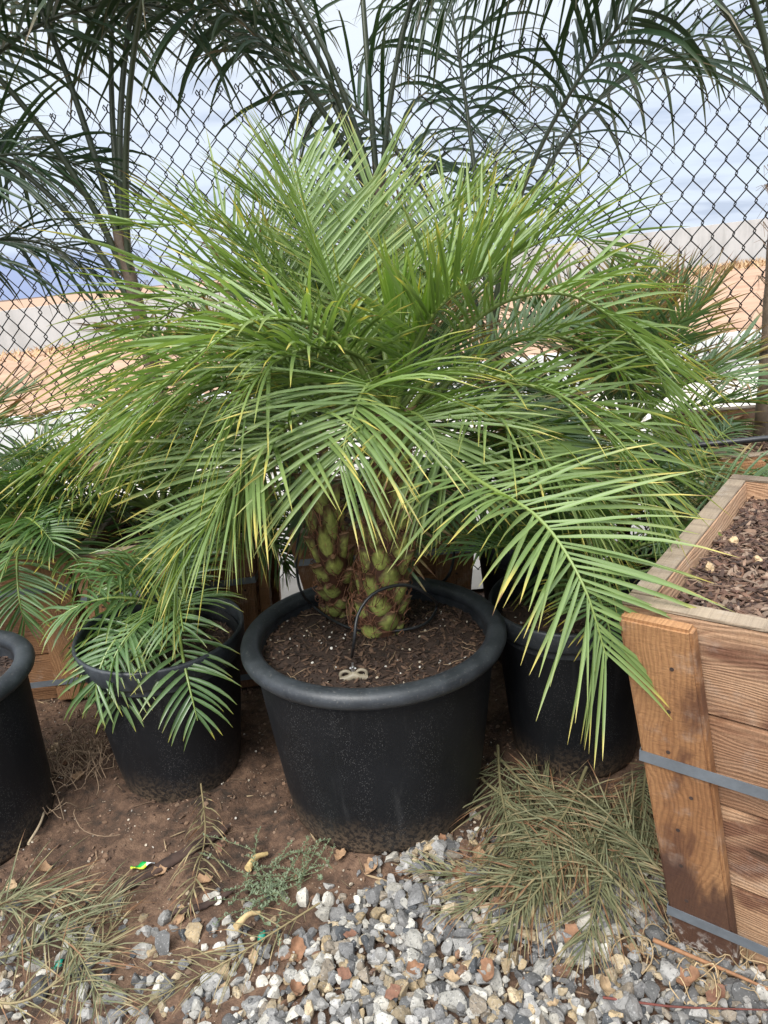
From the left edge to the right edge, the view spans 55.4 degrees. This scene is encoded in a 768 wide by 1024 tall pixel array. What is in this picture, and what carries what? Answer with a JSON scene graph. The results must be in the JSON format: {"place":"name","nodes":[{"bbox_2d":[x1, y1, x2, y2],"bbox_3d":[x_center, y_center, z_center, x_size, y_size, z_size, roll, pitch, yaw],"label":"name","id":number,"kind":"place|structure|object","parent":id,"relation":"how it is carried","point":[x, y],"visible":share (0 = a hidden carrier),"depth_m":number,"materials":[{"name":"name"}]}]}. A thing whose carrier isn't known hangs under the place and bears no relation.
{"place":"outdoors","nodes":[
{"label":"outdoors","id":0,"kind":"place"},
{"bbox_2d":[61,211,509,567],"bbox_3d":[-0.385,-0.484,2.784,1.708,1.224,1.641,2,20,21],"label":"palm","id":1,"kind":"object","parent":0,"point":[294,520],"visible":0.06,"depth_m":2.48,"materials":[{"name":"green plant"}]},
{"bbox_2d":[0,371,757,599],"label":"concrete pavement","id":2,"kind":"structure","parent":0,"point":[292,587],"depth_m":5.67,"materials":[{"name":"grey concrete"}]},
{"bbox_2d":[0,272,765,1023],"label":"ground","id":3,"kind":"structure","parent":0,"point":[256,806],"depth_m":2.01,"materials":[{"name":"brown soil"}]},
{"bbox_2d":[5,878,16,891],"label":"dry leaf","id":4,"kind":"object","parent":3,"relation":"on","point":[13,885],"visible":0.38,"depth_m":1.94,"materials":[{"name":"beige plant"}]},
{"bbox_2d":[0,630,54,864],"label":"nursery pot","id":5,"kind":"object","parent":3,"relation":"on","point":[27,790],"visible":0.99,"depth_m":2.05,"materials":[{"name":"black plastic"}]},
{"bbox_2d":[27,811,44,844],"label":"dry stalk","id":6,"kind":"object","parent":3,"relation":"on","point":[35,831],"visible":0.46,"depth_m":2.08,"materials":[{"name":"beige plant"}]},
{"bbox_2d":[30,860,51,871],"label":"dry leaf","id":7,"kind":"object","parent":3,"relation":"on","point":[44,866],"visible":0.89,"depth_m":1.99,"materials":[{"name":"brown plant"}]},
{"bbox_2d":[0,833,111,926],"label":"fallen frond","id":8,"kind":"object","parent":3,"relation":"on","point":[38,896],"visible":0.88,"depth_m":1.85,"materials":[{"name":"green plant"}]},
{"bbox_2d":[0,497,116,699],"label":"tree box","id":9,"kind":"object","parent":3,"relation":"on","point":[48,667],"visible":0.08,"depth_m":2.70,"materials":[{"name":"brown wood"}]},
{"bbox_2d":[0,359,88,520],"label":"palm","id":10,"kind":"object","parent":9,"relation":"in","point":[4,417],"visible":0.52,"depth_m":2.85,"materials":[{"name":"green plant"}]},
{"bbox_2d":[0,411,156,642],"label":"palm","id":11,"kind":"object","parent":9,"relation":"in","point":[54,489],"visible":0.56,"depth_m":2.52,"materials":[{"name":"green plant"}]},
{"bbox_2d":[0,36,161,323],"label":"queen palm","id":12,"kind":"object","parent":9,"relation":"in","point":[20,244],"visible":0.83,"depth_m":2.66,"materials":[{"name":"green plant"}]},
{"bbox_2d":[0,376,304,595],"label":"palm","id":13,"kind":"object","parent":9,"relation":"in","point":[143,501],"visible":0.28,"depth_m":2.61,"materials":[{"name":"green plant"}]},
{"bbox_2d":[0,0,335,156],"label":"queen palm","id":14,"kind":"object","parent":9,"relation":"in","point":[8,42],"visible":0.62,"depth_m":2.61,"materials":[{"name":"green plant"}]},
{"bbox_2d":[0,871,151,1023],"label":"fallen frond","id":15,"kind":"object","parent":3,"relation":"on","point":[67,941],"visible":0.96,"depth_m":1.66,"materials":[{"name":"green plant"}]},
{"bbox_2d":[72,770,83,779],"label":"dry leaf","id":16,"kind":"object","parent":3,"relation":"on","point":[75,776],"visible":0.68,"depth_m":2.33,"materials":[{"name":"brown plant"}]},
{"bbox_2d":[0,861,159,998],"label":"fallen frond","id":17,"kind":"object","parent":3,"relation":"on","point":[115,896],"visible":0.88,"depth_m":1.78,"materials":[{"name":"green plant"}]},
{"bbox_2d":[42,709,119,836],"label":"dry weed","id":18,"kind":"object","parent":3,"relation":"on","point":[82,751],"visible":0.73,"depth_m":2.36,"materials":[{"name":"brown plant"}]},
{"bbox_2d":[131,861,154,869],"bbox_3d":[-0.652,0.955,1.977,0.063,0.014,0.017,-9,19,-11],"label":"wrapper scrap","id":19,"kind":"object","parent":3,"relation":"on","point":[142,864],"visible":0.95,"depth_m":1.98,"materials":[{"name":"plastic"}]},
{"bbox_2d":[71,591,244,802],"bbox_3d":[-0.660,0.587,2.283,0.496,0.515,0.491,-3,21,-1],"label":"nursery pot","id":20,"kind":"object","parent":3,"relation":"on","point":[153,763],"visible":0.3,"depth_m":2.15,"materials":[{"name":"black plastic"}]},
{"bbox_2d":[41,488,244,749],"bbox_3d":[-0.706,0.276,2.246,0.675,0.577,0.846,-6,19,0],"label":"palm","id":21,"kind":"object","parent":20,"relation":"in","point":[188,627],"visible":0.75,"depth_m":2.05,"materials":[{"name":"green plant"}]},
{"bbox_2d":[151,864,166,875],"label":"dry leaf","id":22,"kind":"object","parent":3,"relation":"on","point":[163,871],"visible":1,"depth_m":1.95,"materials":[{"name":"beige plant"}]},
{"bbox_2d":[69,488,280,687],"bbox_3d":[-0.755,0.307,2.956,0.677,0.620,0.714,-6,19,-3],"label":"tree box","id":23,"kind":"object","parent":3,"relation":"on","point":[259,596],"visible":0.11,"depth_m":2.63,"materials":[{"name":"brown wood"}]},
{"bbox_2d":[0,0,291,520],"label":"queen palm","id":24,"kind":"object","parent":23,"relation":"in","point":[120,147],"visible":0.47,"depth_m":2.63,"materials":[{"name":"green plant"}]},
{"bbox_2d":[120,825,229,890],"bbox_3d":[-0.564,0.939,1.996,0.325,0.030,0.044,-21,24,-37],"label":"bark strip","id":25,"kind":"object","parent":3,"relation":"on","point":[172,860],"visible":0.86,"depth_m":1.98,"materials":[{"name":"brown plant"}]},
{"bbox_2d":[165,783,230,931],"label":"fallen frond","id":26,"kind":"object","parent":3,"relation":"on","point":[190,905],"visible":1,"depth_m":1.94,"materials":[{"name":"plant"}]},
{"bbox_2d":[171,888,234,916],"bbox_3d":[-0.461,0.983,1.830,0.182,0.022,0.033,-13,20,-21],"label":"bark strip","id":27,"kind":"object","parent":3,"relation":"on","point":[207,903],"visible":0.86,"depth_m":1.82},
{"bbox_2d":[193,872,212,883],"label":"dry leaf","id":28,"kind":"object","parent":3,"relation":"on","point":[200,878],"visible":0.94,"depth_m":1.91,"materials":[{"name":"beige plant"}]},
{"bbox_2d":[106,902,319,1023],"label":"fallen frond","id":29,"kind":"object","parent":3,"relation":"on","point":[240,952],"visible":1,"depth_m":1.63,"materials":[{"name":"plant"}]},
{"bbox_2d":[214,842,222,852],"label":"dry leaf","id":30,"kind":"object","parent":3,"relation":"on","point":[219,848],"visible":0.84,"depth_m":2.02,"materials":[{"name":"brown plant"}]},
{"bbox_2d":[233,911,260,929],"bbox_3d":[-0.325,0.965,1.737,0.019,0.027,0.072,10,24,38],"label":"seed pod","id":31,"kind":"object","parent":3,"relation":"on","point":[243,918],"visible":0.94,"depth_m":1.73,"materials":[{"name":"yellow plant"}]},
{"bbox_2d":[248,949,257,969],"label":"dry leaf","id":32,"kind":"object","parent":3,"relation":"on","point":[253,958],"visible":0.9,"depth_m":1.66,"materials":[{"name":"beige plant"}]},
{"bbox_2d":[245,852,267,871],"bbox_3d":[-0.342,0.932,1.960,0.025,0.027,0.077,6,22,29],"label":"seed pod","id":33,"kind":"object","parent":3,"relation":"on","point":[249,866],"visible":0.95,"depth_m":1.95,"materials":[{"name":"yellow plant"}]},
{"bbox_2d":[258,930,265,940],"bbox_3d":[-0.289,1.004,1.731,0.018,0.014,0.035,-2,19,10],"label":"plastic scrap","id":34,"kind":"object","parent":3,"relation":"on","point":[262,935],"visible":0.49,"depth_m":1.73,"materials":[{"name":"teal plastic"}]},
{"bbox_2d":[200,826,334,947],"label":"weed","id":35,"kind":"object","parent":3,"relation":"on","point":[279,884],"visible":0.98,"depth_m":1.88,"materials":[{"name":"green plant"}]},
{"bbox_2d":[334,848,345,859],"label":"dry leaf","id":36,"kind":"object","parent":3,"relation":"on","point":[339,854],"visible":1,"depth_m":1.93,"materials":[{"name":"brown plant"}]},
{"bbox_2d":[364,857,380,873],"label":"dry leaf","id":37,"kind":"object","parent":3,"relation":"on","point":[368,870],"visible":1,"depth_m":1.88,"materials":[{"name":"brown plant"}]},
{"bbox_2d":[240,576,506,854],"bbox_3d":[-0.013,0.569,2.102,0.728,0.549,0.723,-4,18,0],"label":"nursery pot","id":38,"kind":"object","parent":3,"relation":"on","point":[385,755],"visible":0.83,"depth_m":1.88,"materials":[{"name":"black plastic"}]},
{"bbox_2d":[339,662,367,680],"bbox_3d":[-0.077,0.402,1.827,0.075,0.052,0.022,-6,19,0],"label":"hose clip","id":39,"kind":"object","parent":38,"relation":"attached to","point":[353,674],"visible":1,"depth_m":1.82,"materials":[{"name":"beige plastic"}]},
{"bbox_2d":[0,102,746,766],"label":"date palm","id":40,"kind":"object","parent":38,"relation":"in","point":[398,312],"visible":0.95,"depth_m":1.71,"materials":[{"name":"green plant"}]},
{"bbox_2d":[295,522,454,657],"bbox_3d":[-0.014,0.215,2.100,0.495,0.224,0.648,-6,19,0],"label":"drip tube","id":41,"kind":"object","parent":38,"relation":"in","point":[365,601],"visible":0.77,"depth_m":2.05,"materials":[{"name":"black plastic"}]},
{"bbox_2d":[0,329,761,462],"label":"wall","id":42,"kind":"structure","parent":3,"relation":"on","point":[26,431],"depth_m":6.88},
{"bbox_2d":[289,472,476,589],"bbox_3d":[0.027,0.232,2.955,0.661,0.620,0.733,-5,19,3],"label":"tree box","id":43,"kind":"object","parent":3,"relation":"on","point":[461,575],"visible":0.06,"depth_m":2.58,"materials":[{"name":"brown wood"}]},
{"bbox_2d":[0,0,413,399],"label":"queen palm","id":44,"kind":"object","parent":43,"relation":"in","point":[213,31],"visible":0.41,"depth_m":2.62,"materials":[{"name":"green plant"}]},
{"bbox_2d":[117,166,619,590],"bbox_3d":[0.041,-0.570,2.653,2.006,1.270,1.869,-6,19,0],"label":"palm","id":45,"kind":"object","parent":43,"relation":"in","point":[444,325],"visible":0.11,"depth_m":2.43,"materials":[{"name":"green plant"}]},
{"bbox_2d":[413,387,689,610],"bbox_3d":[0.565,-0.089,2.651,1.089,0.786,1.119,-22,25,-39],"label":"palm","id":46,"kind":"object","parent":43,"relation":"in","point":[533,580],"visible":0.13,"depth_m":2.41,"materials":[{"name":"green plant"}]},
{"bbox_2d":[0,810,767,1023],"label":"gravel","id":47,"kind":"structure","parent":3,"relation":"on","point":[397,906],"depth_m":1.60,"materials":[{"name":"grey gravel"}]},
{"bbox_2d":[51,959,64,969],"bbox_3d":[-0.760,1.056,1.708,0.016,0.014,0.031,5,22,28],"label":"plastic scrap","id":48,"kind":"object","parent":47,"relation":"on","point":[61,961],"visible":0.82,"depth_m":1.71,"materials":[{"name":"teal plastic"}]},
{"bbox_2d":[0,893,154,1023],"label":"fallen frond","id":49,"kind":"object","parent":47,"relation":"on","point":[36,994],"visible":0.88,"depth_m":1.65,"materials":[{"name":"plant"}]},
{"bbox_2d":[173,904,184,925],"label":"dry leaf","id":50,"kind":"object","parent":47,"relation":"on","point":[178,918],"visible":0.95,"depth_m":1.80,"materials":[{"name":"beige plant"}]},
{"bbox_2d":[288,936,305,961],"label":"dry leaf","id":51,"kind":"object","parent":47,"relation":"on","point":[298,947],"visible":1,"depth_m":1.68,"materials":[{"name":"brown plant"}]},
{"bbox_2d":[289,979,305,995],"bbox_3d":[-0.185,1.002,1.540,0.036,0.020,0.053,17,-7,-13],"label":"stone","id":52,"kind":"object","parent":47,"relation":"on","point":[297,988],"visible":1,"depth_m":1.55,"materials":[{"name":"brown stone"}]},
{"bbox_2d":[337,966,350,979],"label":"dry leaf","id":53,"kind":"object","parent":47,"relation":"on","point":[343,973],"visible":1,"depth_m":1.57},
{"bbox_2d":[343,928,358,937],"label":"dry leaf","id":54,"kind":"object","parent":47,"relation":"on","point":[350,933],"visible":1,"depth_m":1.67,"materials":[{"name":"brown plant"}]},
{"bbox_2d":[383,929,400,938],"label":"dry leaf","id":55,"kind":"object","parent":47,"relation":"on","point":[391,934],"visible":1,"depth_m":1.66,"materials":[{"name":"brown plant"}]},
{"bbox_2d":[384,983,401,999],"bbox_3d":[0.020,1.002,1.529,0.045,0.008,0.031,-29,42,-9],"label":"stone","id":56,"kind":"object","parent":47,"relation":"on","point":[391,993],"visible":1,"depth_m":1.53,"materials":[{"name":"stone"}]},
{"bbox_2d":[403,959,423,974],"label":"dry leaf","id":57,"kind":"object","parent":47,"relation":"on","point":[413,964],"visible":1,"depth_m":1.59,"materials":[{"name":"brown plant"}]},
{"bbox_2d":[438,833,446,840],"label":"dry leaf","id":58,"kind":"object","parent":47,"relation":"on","point":[442,837],"visible":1,"depth_m":1.92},
{"bbox_2d":[441,969,460,981],"bbox_3d":[0.142,0.989,1.555,0.030,0.014,0.033,-17,22,-30],"label":"stone","id":59,"kind":"object","parent":47,"relation":"on","point":[451,976],"visible":1,"depth_m":1.56,"materials":[{"name":"beige stone"}]},
{"bbox_2d":[451,865,465,879],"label":"dry leaf","id":60,"kind":"object","parent":47,"relation":"on","point":[455,869],"visible":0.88,"depth_m":1.82,"materials":[{"name":"brown plant"}]},
{"bbox_2d":[465,881,472,893],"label":"dry leaf","id":61,"kind":"object","parent":47,"relation":"on","point":[468,888],"visible":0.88,"depth_m":1.77,"materials":[{"name":"brown plant"}]},
{"bbox_2d":[472,845,485,861],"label":"dry leaf","id":62,"kind":"object","parent":47,"relation":"on","point":[477,850],"visible":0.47,"depth_m":1.88,"materials":[{"name":"brown plant"}]},
{"bbox_2d":[477,957,493,982],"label":"dry leaf","id":63,"kind":"object","parent":47,"relation":"on","point":[488,976],"visible":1,"depth_m":1.56,"materials":[{"name":"brown plant"}]},
{"bbox_2d":[392,811,658,919],"bbox_3d":[0.354,0.858,1.806,0.688,0.121,0.290,-6,19,0],"label":"fallen frond","id":64,"kind":"object","parent":47,"relation":"on","point":[471,877],"visible":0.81,"depth_m":1.80,"materials":[{"name":"green plant"}]},
{"bbox_2d":[547,998,558,1006],"bbox_3d":[0.347,1.000,1.488,0.033,0.010,0.021,-29,-1,29],"label":"stone","id":65,"kind":"object","parent":47,"relation":"on","point":[555,1002],"visible":1,"depth_m":1.49,"materials":[{"name":"beige stone"}]},
{"bbox_2d":[494,752,646,929],"bbox_3d":[0.480,0.828,1.911,0.297,0.099,0.601,-6,19,0],"label":"fallen frond","id":66,"kind":"object","parent":47,"relation":"on","point":[522,781],"visible":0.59,"depth_m":1.89,"materials":[{"name":"green plant"}]},
{"bbox_2d":[449,745,563,912],"bbox_3d":[0.311,0.791,1.947,0.353,0.169,0.541,-6,19,0],"label":"fallen frond","id":67,"kind":"object","parent":66,"relation":"on","point":[499,828],"visible":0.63,"depth_m":1.96,"materials":[{"name":"green plant"}]},
{"bbox_2d":[478,778,600,925],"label":"fallen frond","id":68,"kind":"object","parent":66,"relation":"on","point":[483,780],"visible":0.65,"depth_m":1.86,"materials":[{"name":"green plant"}]},
{"bbox_2d":[562,923,580,943],"bbox_3d":[0.418,0.941,1.632,0.039,0.016,0.062,15,39,32],"label":"stone","id":69,"kind":"object","parent":47,"relation":"on","point":[571,929],"visible":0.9,"depth_m":1.64,"materials":[{"name":"brown stone"}]},
{"bbox_2d":[510,784,669,985],"bbox_3d":[0.508,0.840,1.766,0.445,0.171,0.589,-6,19,0],"label":"fallen frond","id":70,"kind":"object","parent":47,"relation":"on","point":[575,939],"visible":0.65,"depth_m":1.67,"materials":[{"name":"green plant"}]},
{"bbox_2d":[599,975,615,995],"bbox_3d":[0.456,0.975,1.505,0.038,0.017,0.058,40,17,13],"label":"stone","id":71,"kind":"object","parent":47,"relation":"on","point":[606,988],"visible":1,"depth_m":1.51,"materials":[{"name":"beige stone"}]},
{"bbox_2d":[603,996,767,1010],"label":"twig","id":72,"kind":"object","parent":47,"relation":"on","point":[659,1005],"visible":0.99,"depth_m":1.45,"materials":[{"name":"red wood"}]},
{"bbox_2d":[607,876,767,1023],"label":"dry twigs","id":73,"kind":"object","parent":47,"relation":"on","point":[706,965],"visible":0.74,"depth_m":1.55,"materials":[{"name":"beige plant"}]},
{"bbox_2d":[676,965,699,986],"bbox_3d":[0.631,0.960,1.510,0.044,0.027,0.051,9,24,37],"label":"stone","id":74,"kind":"object","parent":47,"relation":"on","point":[695,975],"visible":0.98,"depth_m":1.52,"materials":[{"name":"brown stone"}]},
{"bbox_2d":[653,937,767,990],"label":"stick","id":75,"kind":"object","parent":47,"relation":"on","point":[679,950],"visible":0.99,"depth_m":1.55,"materials":[{"name":"brown wood"}]},
{"bbox_2d":[705,983,725,1002],"bbox_3d":[0.673,0.972,1.480,0.058,0.011,0.040,-26,21,-21],"label":"stone","id":76,"kind":"object","parent":47,"relation":"on","point":[711,997],"visible":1,"depth_m":1.48,"materials":[{"name":"stone"}]},
{"bbox_2d":[0,0,767,577],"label":"chain link fence","id":77,"kind":"object","parent":3,"relation":"on","point":[424,186],"visible":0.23,"depth_m":3.07,"materials":[{"name":"grey metal"}]},
{"bbox_2d":[171,0,767,498],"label":"queen palm","id":78,"kind":"object","parent":3,"relation":"on","point":[687,44],"visible":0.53,"depth_m":2.79,"materials":[{"name":"green plant"}]},
{"bbox_2d":[467,820,598,972],"bbox_3d":[0.377,0.868,1.742,0.266,0.145,0.517,13,26,43],"label":"fallen frond","id":79,"kind":"object","parent":3,"relation":"on","point":[515,915],"visible":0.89,"depth_m":1.70,"materials":[{"name":"green plant"}]},
{"bbox_2d":[476,514,602,663],"bbox_3d":[0.592,0.298,2.764,0.490,0.520,0.485,-6,19,0],"label":"nursery pot","id":80,"kind":"object","parent":3,"relation":"on","point":[491,580],"visible":0.08,"depth_m":2.61,"materials":[{"name":"black plastic"}]},
{"bbox_2d":[494,406,767,583],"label":"palm","id":81,"kind":"object","parent":80,"relation":"in","point":[714,480],"visible":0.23,"depth_m":2.39,"materials":[{"name":"green plant"}]},
{"bbox_2d":[488,562,639,778],"bbox_3d":[0.570,0.485,2.220,0.474,0.525,0.470,-6,20,0],"label":"nursery pot","id":82,"kind":"object","parent":3,"relation":"on","point":[544,736],"visible":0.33,"depth_m":2.08,"materials":[{"name":"black plastic"}]},
{"bbox_2d":[410,444,693,671],"bbox_3d":[0.532,0.073,2.083,0.950,0.560,0.880,-16,21,-27],"label":"palm","id":83,"kind":"object","parent":82,"relation":"in","point":[496,536],"visible":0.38,"depth_m":2.02,"materials":[{"name":"green plant"}]},
{"bbox_2d":[496,751,635,902],"bbox_3d":[0.466,0.797,1.939,0.328,0.130,0.538,-6,19,0],"label":"fallen frond","id":84,"kind":"object","parent":3,"relation":"on","point":[600,865],"visible":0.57,"depth_m":1.89,"materials":[{"name":"green plant"}]},
{"bbox_2d":[416,766,602,944],"bbox_3d":[0.360,0.831,1.796,0.646,0.171,0.304,-15,21,-25],"label":"fallen frond","id":85,"kind":"object","parent":84,"relation":"on","point":[482,883],"visible":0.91,"depth_m":1.80,"materials":[{"name":"green plant"}]},
{"bbox_2d":[532,771,671,931],"bbox_3d":[0.574,0.807,1.839,0.303,0.166,0.474,-6,19,0],"label":"fallen frond","id":86,"kind":"object","parent":3,"relation":"on","point":[654,893],"visible":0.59,"depth_m":1.78,"materials":[{"name":"green plant"}]},
{"bbox_2d":[549,763,663,874],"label":"fallen frond","id":87,"kind":"object","parent":3,"relation":"on","point":[609,820],"visible":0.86,"depth_m":1.87,"materials":[{"name":"green plant"}]},
{"bbox_2d":[459,239,767,543],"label":"palm","id":88,"kind":"object","parent":3,"relation":"on","point":[714,358],"visible":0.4,"depth_m":2.71,"materials":[{"name":"green plant"}]},
{"bbox_2d":[599,763,659,873],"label":"fallen frond","id":89,"kind":"object","parent":3,"relation":"on","point":[643,788],"visible":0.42,"depth_m":1.98,"materials":[{"name":"green plant"}]},
{"bbox_2d":[624,943,640,953],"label":"dry leaf","id":90,"kind":"object","parent":3,"relation":"on","point":[632,946],"visible":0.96,"depth_m":1.61,"materials":[{"name":"brown plant"}]},
{"bbox_2d":[610,537,661,570],"bbox_3d":[1.020,0.357,2.629,0.410,0.420,0.406,-6,19,0],"label":"nursery pot","id":91,"kind":"object","parent":3,"relation":"on","point":[640,553],"visible":0.02,"depth_m":2.72,"materials":[{"name":"black plastic"}]},
{"bbox_2d":[619,474,767,965],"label":"tree box","id":92,"kind":"object","parent":3,"relation":"on","point":[703,753],"visible":0.95,"depth_m":1.42,"materials":[{"name":"brown wood"}]},
{"bbox_2d":[705,562,714,572],"bbox_3d":[0.688,0.117,1.544,0.018,0.024,0.022,4,21,26],"label":"seed cone","id":93,"kind":"object","parent":92,"relation":"on","point":[709,566],"visible":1,"depth_m":1.54,"materials":[{"name":"beige plant"}]},
{"bbox_2d":[728,536,738,545],"bbox_3d":[0.798,0.066,1.668,0.022,0.025,0.018,-4,9,26],"label":"seed cone","id":94,"kind":"object","parent":92,"relation":"on","point":[733,539],"visible":0.81,"depth_m":1.66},
{"bbox_2d":[754,555,762,561],"bbox_3d":[0.792,0.100,1.549,0.015,0.018,0.021,-37,67,-4],"label":"seed cone","id":95,"kind":"object","parent":92,"relation":"on","point":[757,558],"visible":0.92,"depth_m":1.54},
{"bbox_2d":[627,435,767,489],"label":"hose","id":96,"kind":"object","parent":3,"relation":"on","point":[754,439],"visible":0.53,"depth_m":2.01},
{"bbox_2d":[651,405,767,516],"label":"tree box","id":97,"kind":"object","parent":3,"relation":"on","point":[747,463],"visible":0.17,"depth_m":2.79,"materials":[{"name":"brown wood"}]},
{"bbox_2d":[354,0,767,442],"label":"queen palm","id":98,"kind":"object","parent":97,"relation":"in","point":[761,417],"visible":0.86,"depth_m":2.69,"materials":[{"name":"green plant"}]},
{"bbox_2d":[0,262,765,414],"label":"dirt lot","id":99,"kind":"structure","parent":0,"point":[750,303],"depth_m":15.07,"materials":[{"name":"beige soil"}]},
{"bbox_2d":[0,218,767,354],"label":"boundary wall","id":100,"kind":"structure","parent":99,"relation":"on","point":[723,233],"depth_m":26.85,"materials":[{"name":"beige concrete"}]},
{"bbox_2d":[0,257,765,361],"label":"dry grass","id":101,"kind":"structure","parent":0,"point":[743,264],"depth_m":21.42,"materials":[{"name":"beige plant"}]},
{"bbox_2d":[0,0,767,299],"label":"sky","id":102,"kind":"structure","parent":0,"point":[348,9],"materials":[{"name":"white"}]}
]}

